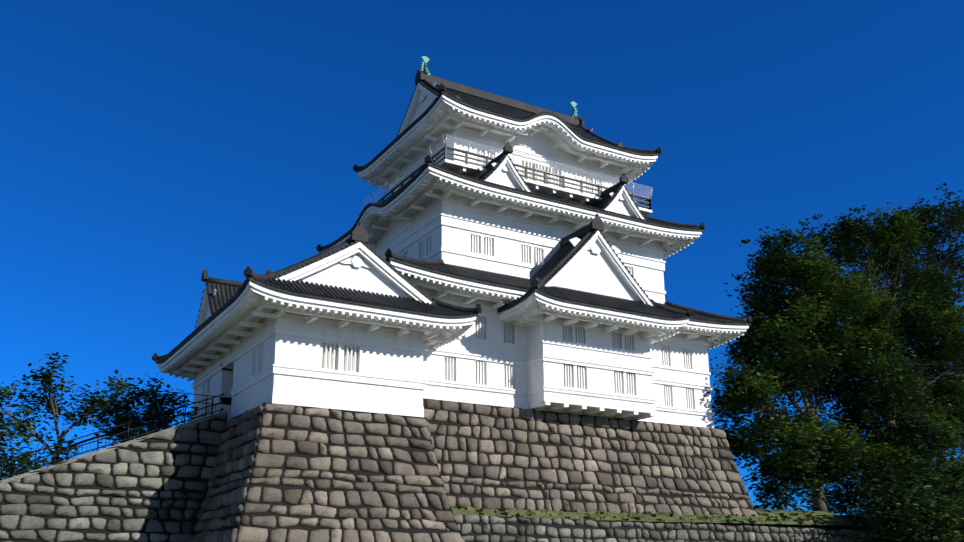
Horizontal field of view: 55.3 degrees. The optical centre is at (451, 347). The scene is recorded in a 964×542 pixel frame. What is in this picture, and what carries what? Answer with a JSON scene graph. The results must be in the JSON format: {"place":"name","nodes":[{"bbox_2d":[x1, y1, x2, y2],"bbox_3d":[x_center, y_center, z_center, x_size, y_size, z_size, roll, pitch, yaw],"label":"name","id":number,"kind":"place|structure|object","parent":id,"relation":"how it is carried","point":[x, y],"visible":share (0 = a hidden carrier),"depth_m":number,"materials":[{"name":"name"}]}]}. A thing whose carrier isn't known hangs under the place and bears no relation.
{"place":"outdoors","nodes":[
{"label":"outdoors","id":0,"kind":"place"},
{"bbox_2d":[0,352,152,462],"bbox_3d":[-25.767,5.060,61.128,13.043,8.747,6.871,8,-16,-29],"label":"tree","id":1,"kind":"object","parent":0,"point":[43,383],"depth_m":60.70,"materials":[{"name":"green plant"}]},
{"bbox_2d":[71,370,172,442],"bbox_3d":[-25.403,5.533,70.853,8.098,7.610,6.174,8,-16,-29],"label":"tree","id":2,"kind":"object","parent":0,"point":[111,383],"depth_m":70.20,"materials":[{"name":"green plant"}]},
{"bbox_2d":[190,398,763,541],"bbox_3d":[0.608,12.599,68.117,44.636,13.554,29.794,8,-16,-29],"label":"keep stone base","id":3,"kind":"object","parent":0,"point":[286,473],"visible":0.75,"depth_m":54.63,"materials":[{"name":"grey stone"}]},
{"bbox_2d":[191,123,714,427],"bbox_3d":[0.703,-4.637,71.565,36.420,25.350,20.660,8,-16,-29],"label":"castle walls","id":4,"kind":"structure","parent":3,"relation":"on","point":[489,357],"depth_m":63.47,"materials":[{"name":"white paint"}]},
{"bbox_2d":[152,222,481,380],"bbox_3d":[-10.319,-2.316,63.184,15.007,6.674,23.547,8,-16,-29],"label":"turret roof","id":5,"kind":"structure","parent":4,"relation":"on","point":[354,277],"depth_m":55.08,"materials":[{"name":"tile"}]},
{"bbox_2d":[353,68,660,190],"bbox_3d":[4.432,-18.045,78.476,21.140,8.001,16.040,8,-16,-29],"label":"top roof","id":6,"kind":"structure","parent":4,"relation":"on","point":[437,107],"depth_m":73.62,"materials":[{"name":"tile"}]},
{"bbox_2d":[421,56,429,74],"bbox_3d":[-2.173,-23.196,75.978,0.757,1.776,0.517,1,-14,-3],"label":"roof ornament","id":7,"kind":"object","parent":6,"relation":"on","point":[425,70],"visible":0.92,"depth_m":75.81,"materials":[{"name":"teal metal"}]},
{"bbox_2d":[570,101,576,117],"bbox_3d":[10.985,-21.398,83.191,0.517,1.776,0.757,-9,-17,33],"label":"roof ornament","id":8,"kind":"object","parent":6,"relation":"on","point":[574,113],"visible":0.88,"depth_m":83.11,"materials":[{"name":"teal metal"}]},
{"bbox_2d":[316,142,704,258],"bbox_3d":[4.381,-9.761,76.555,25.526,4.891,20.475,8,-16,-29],"label":"roof","id":9,"kind":"structure","parent":4,"relation":"on","point":[503,185],"depth_m":67.55,"materials":[{"name":"tile"}]},
{"bbox_2d":[377,145,651,215],"bbox_3d":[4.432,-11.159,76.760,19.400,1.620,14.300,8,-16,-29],"label":"balcony","id":10,"kind":"structure","parent":4,"relation":"on","point":[534,186],"depth_m":70.64,"materials":[{"name":"white paint"}]},
{"bbox_2d":[362,134,651,207],"bbox_3d":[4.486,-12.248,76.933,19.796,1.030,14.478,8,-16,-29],"label":"balcony railing","id":11,"kind":"object","parent":10,"relation":"on","point":[445,146],"visible":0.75,"depth_m":71.07,"materials":[{"name":"silver metal"}]},
{"bbox_2d":[385,247,751,349],"bbox_3d":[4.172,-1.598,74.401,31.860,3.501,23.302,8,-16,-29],"label":"roof","id":12,"kind":"structure","parent":4,"relation":"on","point":[717,330],"depth_m":61.75,"materials":[{"name":"tile"}]},
{"bbox_2d":[497,214,692,342],"bbox_3d":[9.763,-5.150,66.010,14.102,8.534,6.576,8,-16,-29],"label":"gabled roof","id":13,"kind":"structure","parent":4,"relation":"attached to","point":[583,266],"depth_m":64.46,"materials":[{"name":"paint"}]},
{"bbox_2d":[0,0,963,514],"label":"sky","id":14,"kind":"structure","parent":0,"point":[147,146],"materials":[{"name":"blue"}]},
{"bbox_2d":[764,514,930,541],"bbox_3d":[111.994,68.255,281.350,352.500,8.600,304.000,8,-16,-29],"label":"bank ground","id":15,"kind":"structure","parent":0,"point":[835,526],"depth_m":87.69,"materials":[{"name":"green plant"}]},
{"bbox_2d":[702,223,949,529],"bbox_3d":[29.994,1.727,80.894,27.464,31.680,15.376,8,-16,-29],"label":"tree","id":16,"kind":"object","parent":15,"relation":"on","point":[771,267],"depth_m":78.28,"materials":[{"name":"green plant"}]},
{"bbox_2d":[780,199,963,514],"bbox_3d":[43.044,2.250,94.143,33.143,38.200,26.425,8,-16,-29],"label":"tree","id":17,"kind":"object","parent":15,"relation":"on","point":[847,232],"depth_m":92.61,"materials":[{"name":"green plant"}]},
{"bbox_2d":[825,455,963,541],"bbox_3d":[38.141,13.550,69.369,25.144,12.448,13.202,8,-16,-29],"label":"bush","id":18,"kind":"object","parent":15,"relation":"on","point":[901,511],"depth_m":65.13,"materials":[{"name":"green plant"}]},
{"bbox_2d":[842,182,963,462],"bbox_3d":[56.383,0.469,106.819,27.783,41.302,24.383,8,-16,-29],"label":"tree","id":19,"kind":"object","parent":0,"point":[930,217],"depth_m":106.68,"materials":[{"name":"green plant"}]},
{"label":"ground","id":20,"kind":"structure","parent":0,"visible":0},
{"bbox_2d":[0,412,38,452],"bbox_3d":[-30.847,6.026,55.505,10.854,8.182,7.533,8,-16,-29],"label":"tree","id":21,"kind":"object","parent":20,"relation":"on","point":[11,423],"depth_m":56.76,"materials":[{"name":"green plant"}]},
{"bbox_2d":[0,373,204,479],"bbox_3d":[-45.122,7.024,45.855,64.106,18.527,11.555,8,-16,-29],"label":"shrubs behind railing","id":22,"kind":"object","parent":20,"relation":"on","point":[126,419],"depth_m":58.94,"materials":[{"name":"green plant"}]},
{"bbox_2d":[0,410,227,541],"bbox_3d":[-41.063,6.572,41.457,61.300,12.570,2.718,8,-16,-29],"label":"stone wall","id":23,"kind":"structure","parent":20,"relation":"on","point":[153,487],"depth_m":52.57,"materials":[{"name":"grey stone"}]},
{"bbox_2d":[0,391,223,480],"bbox_3d":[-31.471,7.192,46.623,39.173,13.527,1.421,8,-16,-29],"label":"stair railing","id":24,"kind":"object","parent":23,"relation":"on","point":[98,440],"visible":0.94,"depth_m":53.63,"materials":[{"name":"black metal"}]},
{"bbox_2d":[435,515,877,541],"bbox_3d":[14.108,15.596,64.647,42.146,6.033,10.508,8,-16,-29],"label":"terrace wall","id":25,"kind":"structure","parent":20,"relation":"on","point":[477,528],"depth_m":58.98,"materials":[{"name":"stone"}]},
{"bbox_2d":[451,506,874,525],"bbox_3d":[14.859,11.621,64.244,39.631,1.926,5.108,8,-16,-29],"label":"terrace grass","id":26,"kind":"structure","parent":25,"relation":"on","point":[774,516],"depth_m":63.41,"materials":[{"name":"green plant"}]}
]}

